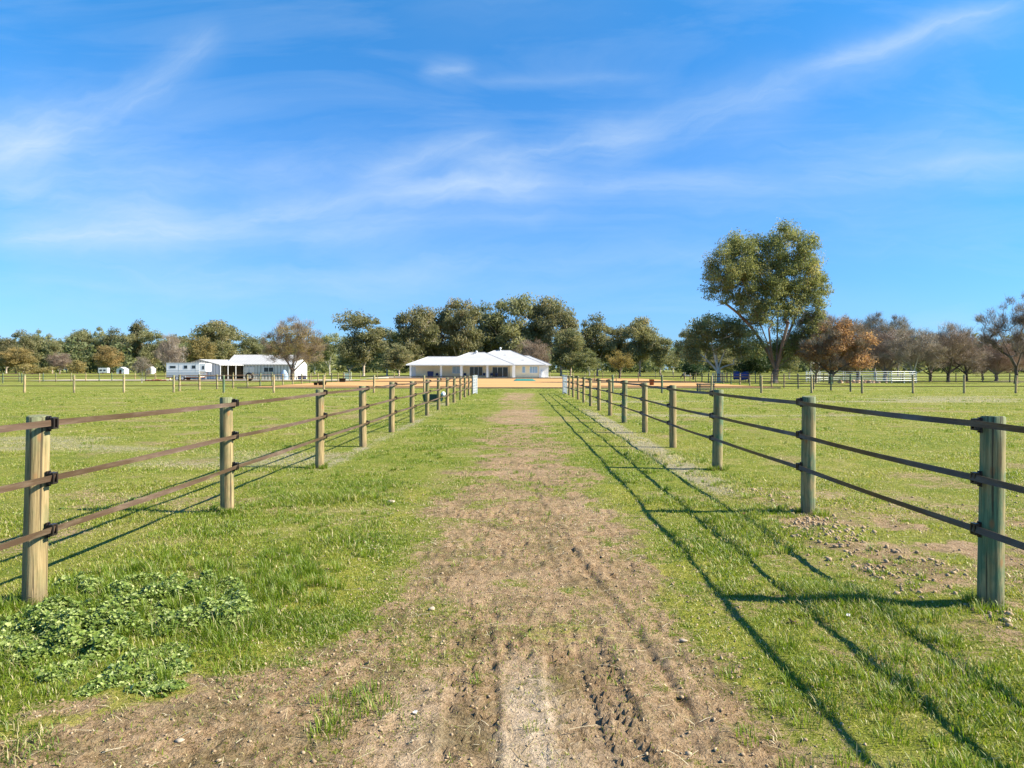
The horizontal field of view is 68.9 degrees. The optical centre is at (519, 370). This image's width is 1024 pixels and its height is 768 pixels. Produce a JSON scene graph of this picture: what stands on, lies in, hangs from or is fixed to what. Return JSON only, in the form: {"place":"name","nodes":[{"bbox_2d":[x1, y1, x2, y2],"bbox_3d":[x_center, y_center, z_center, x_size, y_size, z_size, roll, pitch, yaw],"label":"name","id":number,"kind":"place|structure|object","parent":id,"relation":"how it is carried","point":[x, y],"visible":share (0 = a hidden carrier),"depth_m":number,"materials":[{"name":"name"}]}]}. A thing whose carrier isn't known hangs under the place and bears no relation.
{"place":"outdoors","nodes":[
{"label":"outdoors","id":0,"kind":"place"},
{"bbox_2d":[76,379,365,379],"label":"gravel drive","id":1,"kind":"structure","parent":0,"point":[227,379],"depth_m":125.52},
{"bbox_2d":[166,363,210,380],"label":"horse trailer","id":2,"kind":"object","parent":1,"relation":"on","point":[175,369],"visible":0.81,"depth_m":116.90,"materials":[{"name":"white metal"}]},
{"bbox_2d":[0,370,1023,767],"bbox_3d":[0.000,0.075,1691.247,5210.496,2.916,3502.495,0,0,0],"label":"ground","id":3,"kind":"structure","parent":0,"point":[610,700],"depth_m":5.10,"materials":[{"name":"soil"}]},
{"bbox_2d":[0,336,22,372],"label":"gum tree","id":4,"kind":"object","parent":3,"relation":"on","point":[6,341],"visible":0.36,"depth_m":299.09,"materials":[{"name":"green plant"}]},
{"bbox_2d":[0,347,39,372],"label":"autumn tree","id":5,"kind":"object","parent":3,"relation":"on","point":[9,358],"visible":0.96,"depth_m":260.19,"materials":[{"name":"yellow plant"}]},
{"bbox_2d":[0,373,43,381],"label":"paddock fence","id":6,"kind":"object","parent":3,"relation":"on","point":[18,378],"visible":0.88,"depth_m":104.09,"materials":[{"name":"brown wood"}]},
{"bbox_2d":[8,329,42,363],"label":"gum tree","id":7,"kind":"object","parent":3,"relation":"on","point":[28,341],"visible":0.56,"depth_m":309.50,"materials":[{"name":"green plant"}]},
{"bbox_2d":[11,363,60,372],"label":"bush","id":8,"kind":"object","parent":3,"relation":"on","point":[30,368],"visible":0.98,"depth_m":243.80,"materials":[{"name":"yellow plant"}]},
{"bbox_2d":[33,328,53,365],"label":"gum tree","id":9,"kind":"object","parent":3,"relation":"on","point":[37,332],"visible":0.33,"depth_m":317.70,"materials":[{"name":"green plant"}]},
{"bbox_2d":[40,339,63,371],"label":"gum tree","id":10,"kind":"object","parent":3,"relation":"on","point":[52,347],"visible":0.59,"depth_m":288.01,"materials":[{"name":"green plant"}]},
{"bbox_2d":[44,353,74,372],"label":"bare tree","id":11,"kind":"object","parent":3,"relation":"on","point":[63,358],"visible":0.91,"depth_m":254.26,"materials":[{"name":"brown plant"}]},
{"bbox_2d":[56,336,76,372],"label":"gum tree","id":12,"kind":"object","parent":3,"relation":"on","point":[65,340],"visible":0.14,"depth_m":327.62,"materials":[{"name":"green plant"}]},
{"bbox_2d":[64,360,88,372],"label":"bush","id":13,"kind":"object","parent":3,"relation":"on","point":[77,366],"visible":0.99,"depth_m":248.96,"materials":[{"name":"yellow plant"}]},
{"bbox_2d":[67,328,95,361],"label":"gum tree","id":14,"kind":"object","parent":3,"relation":"on","point":[84,333],"visible":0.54,"depth_m":318.54,"materials":[{"name":"green plant"}]},
{"bbox_2d":[0,372,165,382],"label":"paddock fence","id":15,"kind":"object","parent":3,"relation":"on","point":[55,378],"visible":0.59,"depth_m":103.99,"materials":[{"name":"brown wood"}]},
{"bbox_2d":[88,326,112,372],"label":"gum tree","id":16,"kind":"object","parent":3,"relation":"on","point":[98,340],"visible":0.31,"depth_m":322.99,"materials":[{"name":"green plant"}]},
{"bbox_2d":[98,368,109,373],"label":"white caravan","id":17,"kind":"object","parent":3,"relation":"on","point":[103,370],"visible":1,"depth_m":261.23,"materials":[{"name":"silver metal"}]},
{"bbox_2d":[91,345,127,373],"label":"autumn tree","id":18,"kind":"object","parent":3,"relation":"on","point":[106,357],"visible":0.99,"depth_m":272.72,"materials":[{"name":"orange plant"}]},
{"bbox_2d":[98,325,128,372],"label":"gum tree","id":19,"kind":"object","parent":3,"relation":"on","point":[111,336],"visible":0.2,"depth_m":318.54,"materials":[{"name":"green plant"}]},
{"bbox_2d":[116,367,128,373],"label":"shed","id":20,"kind":"structure","parent":3,"relation":"on","point":[122,370],"depth_m":260.50,"materials":[{"name":"white metal"}]},
{"bbox_2d":[109,333,143,367],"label":"gum tree","id":21,"kind":"object","parent":3,"relation":"on","point":[130,338],"visible":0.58,"depth_m":308.98,"materials":[{"name":"green plant"}]},
{"bbox_2d":[125,318,150,372],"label":"gum tree","id":22,"kind":"object","parent":3,"relation":"on","point":[135,327],"visible":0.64,"depth_m":313.67,"materials":[{"name":"green plant"}]},
{"bbox_2d":[131,356,153,382],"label":"bare tree","id":23,"kind":"object","parent":3,"relation":"on","point":[143,367],"visible":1,"depth_m":94.84,"materials":[{"name":"brown plant"}]},
{"bbox_2d":[0,497,293,696],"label":"broadleaf weeds","id":24,"kind":"object","parent":3,"relation":"on","point":[61,627],"visible":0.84,"depth_m":4.26,"materials":[{"name":"green plant"}]},
{"bbox_2d":[137,327,163,366],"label":"gum tree","id":25,"kind":"object","parent":3,"relation":"on","point":[148,349],"visible":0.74,"depth_m":307.05,"materials":[{"name":"green plant"}]},
{"bbox_2d":[152,332,187,379],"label":"bare tree","id":26,"kind":"object","parent":3,"relation":"on","point":[165,347],"visible":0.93,"depth_m":123.45,"materials":[{"name":"brown plant"}]},
{"bbox_2d":[161,335,189,362],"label":"gum tree","id":27,"kind":"object","parent":3,"relation":"on","point":[182,341],"visible":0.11,"depth_m":299.65,"materials":[{"name":"green plant"}]},
{"bbox_2d":[174,342,191,362],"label":"gum tree","id":28,"kind":"object","parent":3,"relation":"on","point":[180,346],"visible":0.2,"depth_m":287.83,"materials":[{"name":"green plant"}]},
{"bbox_2d":[180,335,217,361],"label":"autumn tree","id":29,"kind":"object","parent":3,"relation":"on","point":[205,351],"visible":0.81,"depth_m":170.76,"materials":[{"name":"yellow plant"}]},
{"bbox_2d":[189,319,247,359],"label":"gum tree","id":30,"kind":"object","parent":3,"relation":"on","point":[219,333],"visible":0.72,"depth_m":220.88,"materials":[{"name":"green plant"}]},
{"bbox_2d":[0,375,473,604],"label":"paddock fence","id":31,"kind":"object","parent":3,"relation":"on","point":[39,529],"visible":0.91,"depth_m":5.66,"materials":[{"name":"brown wood"}]},
{"bbox_2d":[473,375,476,393],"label":"field gate","id":32,"kind":"structure","parent":31,"relation":"attached to","point":[475,384],"depth_m":48.54,"materials":[{"name":"silver metal"}]},
{"bbox_2d":[185,355,307,378],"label":"farm shed","id":33,"kind":"structure","parent":3,"relation":"on","point":[240,365],"depth_m":129.20,"materials":[{"name":"white"}]},
{"bbox_2d":[263,367,273,371],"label":"window","id":34,"kind":"structure","parent":33,"relation":"in","point":[265,369],"depth_m":129.16,"materials":[{"name":"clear glass"}]},
{"bbox_2d":[23,375,474,392],"bbox_3d":[-22.052,1.060,51.252,38.058,1.625,0.188,0,0,1],"label":"paddock fence","id":35,"kind":"object","parent":3,"relation":"on","point":[174,380],"visible":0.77,"depth_m":51.19,"materials":[{"name":"brown wood"}]},
{"bbox_2d":[232,332,266,354],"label":"gum tree","id":36,"kind":"object","parent":3,"relation":"on","point":[251,345],"visible":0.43,"depth_m":238.78,"materials":[{"name":"green plant"}]},
{"bbox_2d":[178,373,349,390],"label":"paddock fence","id":37,"kind":"object","parent":3,"relation":"on","point":[217,383],"visible":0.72,"depth_m":68.85,"materials":[{"name":"brown wood"}]},
{"bbox_2d":[259,316,329,379],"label":"bare tree","id":38,"kind":"object","parent":3,"relation":"on","point":[300,341],"visible":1,"depth_m":119.19,"materials":[{"name":"brown plant"}]},
{"bbox_2d":[306,349,330,373],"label":"gum tree","id":39,"kind":"object","parent":3,"relation":"on","point":[316,364],"visible":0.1,"depth_m":239.21,"materials":[{"name":"green plant"}]},
{"bbox_2d":[311,332,347,374],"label":"gum tree","id":40,"kind":"object","parent":3,"relation":"on","point":[330,351],"visible":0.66,"depth_m":214.16,"materials":[{"name":"green plant"}]},
{"bbox_2d":[335,350,361,372],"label":"gum tree","id":41,"kind":"object","parent":3,"relation":"on","point":[343,362],"visible":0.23,"depth_m":198.69,"materials":[{"name":"green plant"}]},
{"bbox_2d":[331,309,392,375],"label":"gum tree","id":42,"kind":"object","parent":3,"relation":"on","point":[363,353],"visible":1,"depth_m":182.90,"materials":[{"name":"green plant"}]},
{"bbox_2d":[343,372,394,378],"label":"paddock fence","id":43,"kind":"object","parent":3,"relation":"on","point":[360,374],"visible":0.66,"depth_m":139.69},
{"bbox_2d":[363,326,403,375],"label":"gum tree","id":44,"kind":"object","parent":3,"relation":"on","point":[393,337],"visible":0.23,"depth_m":193.69,"materials":[{"name":"green plant"}]},
{"bbox_2d":[379,341,413,375],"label":"gum tree","id":45,"kind":"object","parent":3,"relation":"on","point":[398,358],"visible":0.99,"depth_m":169.96,"materials":[{"name":"green plant"}]},
{"bbox_2d":[393,304,440,360],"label":"gum tree","id":46,"kind":"object","parent":3,"relation":"on","point":[412,336],"visible":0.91,"depth_m":187.04,"materials":[{"name":"green plant"}]},
{"bbox_2d":[422,392,444,401],"bbox_3d":[-4.195,1.255,36.500,1.109,0.490,0.640,0,0,0],"label":"water trough","id":47,"kind":"object","parent":3,"relation":"on","point":[434,396],"visible":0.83,"depth_m":36.26,"materials":[{"name":"teal plastic"}]},
{"bbox_2d":[416,306,455,357],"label":"gum tree","id":48,"kind":"object","parent":3,"relation":"on","point":[434,350],"visible":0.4,"depth_m":197.23,"materials":[{"name":"green plant"}]},
{"bbox_2d":[438,297,484,355],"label":"gum tree","id":49,"kind":"object","parent":3,"relation":"on","point":[460,340],"visible":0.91,"depth_m":192.88,"materials":[{"name":"green plant"}]},
{"bbox_2d":[406,347,550,376],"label":"farm house","id":50,"kind":"structure","parent":3,"relation":"on","point":[505,363],"depth_m":152.93,"materials":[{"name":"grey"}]},
{"bbox_2d":[411,366,415,375],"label":"roller door","id":51,"kind":"structure","parent":50,"relation":"in","point":[413,368],"depth_m":153.16,"materials":[{"name":"silver metal"}]},
{"bbox_2d":[452,366,459,372],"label":"window","id":52,"kind":"structure","parent":50,"relation":"in","point":[455,369],"depth_m":152.97,"materials":[{"name":"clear glass"}]},
{"bbox_2d":[470,367,482,375],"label":"sliding door","id":53,"kind":"structure","parent":50,"relation":"in","point":[478,371],"depth_m":152.97,"materials":[{"name":"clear glass"}]},
{"bbox_2d":[492,367,507,376],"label":"sliding door","id":54,"kind":"structure","parent":50,"relation":"in","point":[502,371],"depth_m":152.97,"materials":[{"name":"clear glass"}]},
{"bbox_2d":[530,366,537,372],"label":"window","id":55,"kind":"structure","parent":50,"relation":"in","point":[533,369],"depth_m":151.96,"materials":[{"name":"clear glass"}]},
{"bbox_2d":[389,377,567,378],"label":"arena edging","id":56,"kind":"object","parent":3,"relation":"on","point":[479,377],"visible":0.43,"depth_m":138.20,"materials":[{"name":"wood"}]},
{"bbox_2d":[471,300,499,352],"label":"gum tree","id":57,"kind":"object","parent":3,"relation":"on","point":[486,348],"visible":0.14,"depth_m":202.74,"materials":[{"name":"green plant"}]},
{"bbox_2d":[259,379,744,386],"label":"riding arena","id":58,"kind":"object","parent":3,"relation":"on","point":[513,383],"visible":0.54,"depth_m":85.86},
{"bbox_2d":[0,467,1016,767],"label":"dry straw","id":59,"kind":"object","parent":3,"relation":"on","point":[476,639],"visible":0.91,"depth_m":3.94,"materials":[{"name":"plant"}]},
{"bbox_2d":[237,387,780,388],"bbox_3d":[-0.950,1.475,64.150,46.700,0.150,0.100,0,0,0],"label":"arena edging","id":60,"kind":"object","parent":3,"relation":"on","point":[499,387],"visible":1,"depth_m":64.10,"materials":[{"name":"wood"}]},
{"bbox_2d":[479,291,540,352],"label":"gum tree","id":61,"kind":"object","parent":3,"relation":"on","point":[508,333],"visible":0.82,"depth_m":197.47,"materials":[{"name":"green plant"}]},
{"bbox_2d":[0,333,1023,372],"bbox_3d":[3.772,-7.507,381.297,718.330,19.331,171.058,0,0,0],"label":"distant woodland","id":62,"kind":"object","parent":3,"relation":"on","point":[646,366],"visible":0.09,"depth_m":312.43,"materials":[{"name":"green plant"}]},
{"bbox_2d":[1,487,1023,767],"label":"soil clods","id":63,"kind":"object","parent":3,"relation":"on","point":[851,537],"visible":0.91,"depth_m":4.99,"materials":[{"name":"soil"}]},
{"bbox_2d":[512,337,552,364],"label":"bare tree","id":64,"kind":"object","parent":3,"relation":"on","point":[534,350],"visible":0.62,"depth_m":174.23,"materials":[{"name":"brown plant"}]},
{"bbox_2d":[528,295,563,352],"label":"gum tree","id":65,"kind":"object","parent":3,"relation":"on","point":[539,313],"visible":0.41,"depth_m":202.07,"materials":[{"name":"green plant"}]},
{"bbox_2d":[535,300,584,375],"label":"gum tree","id":66,"kind":"object","parent":3,"relation":"on","point":[566,321],"visible":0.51,"depth_m":196.13,"materials":[{"name":"green plant"}]},
{"bbox_2d":[550,327,585,375],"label":"gum tree","id":67,"kind":"object","parent":3,"relation":"on","point":[571,342],"visible":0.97,"depth_m":182.85,"materials":[{"name":"green plant"}]},
{"bbox_2d":[572,348,602,371],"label":"gum tree","id":68,"kind":"object","parent":3,"relation":"on","point":[584,359],"visible":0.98,"depth_m":179.41,"materials":[{"name":"green plant"}]},
{"bbox_2d":[580,311,616,375],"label":"gum tree","id":69,"kind":"object","parent":3,"relation":"on","point":[595,338],"visible":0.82,"depth_m":188.58,"materials":[{"name":"green plant"}]},
{"bbox_2d":[604,324,636,368],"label":"gum tree","id":70,"kind":"object","parent":3,"relation":"on","point":[619,340],"visible":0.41,"depth_m":193.94,"materials":[{"name":"green plant"}]},
{"bbox_2d":[605,350,635,378],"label":"autumn tree","id":71,"kind":"object","parent":3,"relation":"on","point":[619,360],"visible":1,"depth_m":142.48,"materials":[{"name":"yellow plant"}]},
{"bbox_2d":[573,373,684,380],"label":"paddock fence","id":72,"kind":"object","parent":3,"relation":"on","point":[623,373],"visible":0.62,"depth_m":109.12,"materials":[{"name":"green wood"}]},
{"bbox_2d":[620,315,658,375],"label":"gum tree","id":73,"kind":"object","parent":3,"relation":"on","point":[638,329],"visible":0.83,"depth_m":186.48,"materials":[{"name":"green plant"}]},
{"bbox_2d":[550,372,732,377],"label":"paddock fence","id":74,"kind":"object","parent":3,"relation":"on","point":[625,374],"visible":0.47,"depth_m":150.09,"materials":[{"name":"wood"}]},
{"bbox_2d":[640,333,675,375],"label":"gum tree","id":75,"kind":"object","parent":3,"relation":"on","point":[659,351],"visible":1,"depth_m":184.96,"materials":[{"name":"green plant"}]},
{"bbox_2d":[665,350,679,372],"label":"gum tree","id":76,"kind":"object","parent":3,"relation":"on","point":[675,363],"visible":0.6,"depth_m":238.09,"materials":[{"name":"green plant"}]},
{"bbox_2d":[672,328,705,365],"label":"gum tree","id":77,"kind":"object","parent":3,"relation":"on","point":[677,344],"visible":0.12,"depth_m":171.80,"materials":[{"name":"green plant"}]},
{"bbox_2d":[680,358,707,379],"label":"evergreen tree","id":78,"kind":"object","parent":3,"relation":"on","point":[686,367],"visible":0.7,"depth_m":127.56,"materials":[{"name":"green plant"}]},
{"bbox_2d":[696,383,715,390],"bbox_3d":[13.671,1.206,55.000,1.240,0.590,0.880,0,0,0],"label":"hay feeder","id":79,"kind":"object","parent":3,"relation":"on","point":[703,388],"visible":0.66,"depth_m":54.58,"materials":[{"name":"metal"}]},
{"bbox_2d":[676,310,758,382],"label":"gum tree","id":80,"kind":"object","parent":3,"relation":"on","point":[703,334],"visible":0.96,"depth_m":95.38,"materials":[{"name":"green plant"}]},
{"bbox_2d":[702,348,739,371],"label":"gum tree","id":81,"kind":"object","parent":3,"relation":"on","point":[726,360],"visible":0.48,"depth_m":187.45,"materials":[{"name":"green plant"}]},
{"bbox_2d":[727,372,755,382],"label":"hitching rail","id":82,"kind":"object","parent":3,"relation":"on","point":[741,372],"visible":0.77,"depth_m":94.47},
{"bbox_2d":[733,371,748,379],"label":"horse rug","id":83,"kind":"object","parent":82,"relation":"hanging from","point":[737,374],"visible":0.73,"depth_m":94.40,"materials":[{"name":"blue fabric"}]},
{"bbox_2d":[730,337,768,380],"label":"evergreen tree","id":84,"kind":"object","parent":3,"relation":"on","point":[749,366],"visible":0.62,"depth_m":97.50,"materials":[{"name":"green plant"}]},
{"bbox_2d":[697,217,833,382],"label":"gum tree","id":85,"kind":"object","parent":3,"relation":"on","point":[747,269],"visible":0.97,"depth_m":92.07,"materials":[{"name":"leaves"},{"name":"pale bark"}]},
{"bbox_2d":[689,373,851,391],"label":"paddock fence","id":86,"kind":"object","parent":3,"relation":"on","point":[797,379],"visible":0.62,"depth_m":66.89,"materials":[{"name":"brown wood"}]},
{"bbox_2d":[779,355,800,379],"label":"gum tree","id":87,"kind":"object","parent":3,"relation":"on","point":[791,363],"visible":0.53,"depth_m":128.64,"materials":[{"name":"green plant"}]},
{"bbox_2d":[565,376,1023,608],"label":"paddock fence","id":88,"kind":"object","parent":3,"relation":"on","point":[988,478],"visible":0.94,"depth_m":5.54,"materials":[{"name":"brown wood"}]},
{"bbox_2d":[562,375,566,393],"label":"field gate","id":89,"kind":"structure","parent":88,"relation":"attached to","point":[564,381],"depth_m":48.58,"materials":[{"name":"silver metal"}]},
{"bbox_2d":[570,375,1023,392],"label":"paddock fence","id":90,"kind":"object","parent":3,"relation":"on","point":[711,381],"visible":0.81,"depth_m":50.43,"materials":[{"name":"brown wood"}]},
{"bbox_2d":[789,309,864,382],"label":"bare tree","id":91,"kind":"object","parent":3,"relation":"on","point":[810,361],"visible":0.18,"depth_m":93.43,"materials":[{"name":"brown plant"}]},
{"bbox_2d":[795,312,880,383],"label":"autumn tree","id":92,"kind":"object","parent":3,"relation":"on","point":[842,343],"visible":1,"depth_m":87.34,"materials":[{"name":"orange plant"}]},
{"bbox_2d":[831,340,887,374],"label":"bare tree","id":93,"kind":"object","parent":3,"relation":"on","point":[848,367],"visible":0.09,"depth_m":124.39,"materials":[{"name":"brown plant"}]},
{"bbox_2d":[806,363,916,382],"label":"round yard","id":94,"kind":"structure","parent":3,"relation":"on","point":[865,378],"depth_m":94.39,"materials":[{"name":"white metal"}]},
{"bbox_2d":[720,373,1013,380],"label":"paddock fence","id":95,"kind":"object","parent":3,"relation":"on","point":[1009,376],"visible":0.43,"depth_m":99.86,"materials":[{"name":"wood"}]},
{"bbox_2d":[862,311,896,374],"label":"bare tree","id":96,"kind":"object","parent":3,"relation":"on","point":[882,327],"visible":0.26,"depth_m":163.76,"materials":[{"name":"grey plant"}]},
{"bbox_2d":[854,325,913,379],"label":"bare tree","id":97,"kind":"object","parent":3,"relation":"on","point":[879,350],"visible":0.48,"depth_m":117.14,"materials":[{"name":"brown plant"}]},
{"bbox_2d":[881,315,918,374],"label":"bare tree","id":98,"kind":"object","parent":3,"relation":"on","point":[898,324],"visible":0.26,"depth_m":169.44,"materials":[{"name":"grey plant"}]},
{"bbox_2d":[878,326,949,382],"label":"bare tree","id":99,"kind":"object","parent":3,"relation":"on","point":[900,350],"visible":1,"depth_m":95.25,"materials":[{"name":"brown twig"},{"name":"dark bark"}]},
{"bbox_2d":[899,331,949,380],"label":"bare tree","id":100,"kind":"object","parent":3,"relation":"on","point":[929,370],"visible":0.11,"depth_m":103.89,"materials":[{"name":"brown plant"}]},
{"bbox_2d":[913,320,995,380],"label":"bare tree","id":101,"kind":"object","parent":3,"relation":"on","point":[961,344],"visible":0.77,"depth_m":97.32,"materials":[{"name":"brown plant"}]},
{"bbox_2d":[934,327,994,380],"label":"bare tree","id":102,"kind":"object","parent":3,"relation":"on","point":[965,372],"visible":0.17,"depth_m":111.88,"materials":[{"name":"brown plant"}]},
{"bbox_2d":[966,338,1023,380],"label":"bare tree","id":103,"kind":"object","parent":3,"relation":"on","point":[998,360],"visible":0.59,"depth_m":106.65,"materials":[{"name":"brown plant"}]},
{"bbox_2d":[969,291,1023,383],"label":"bare tree","id":104,"kind":"object","parent":3,"relation":"on","point":[1002,324],"visible":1,"depth_m":86.82,"materials":[{"name":"brown plant"}]},
{"bbox_2d":[0,388,1023,767],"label":"meadow grass","id":105,"kind":"structure","parent":0,"point":[866,600],"depth_m":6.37,"materials":[{"name":"plant"}]},
{"bbox_2d":[0,0,1023,369],"label":"sky","id":106,"kind":"structure","parent":0,"point":[175,166],"materials":[{"name":"blue"}]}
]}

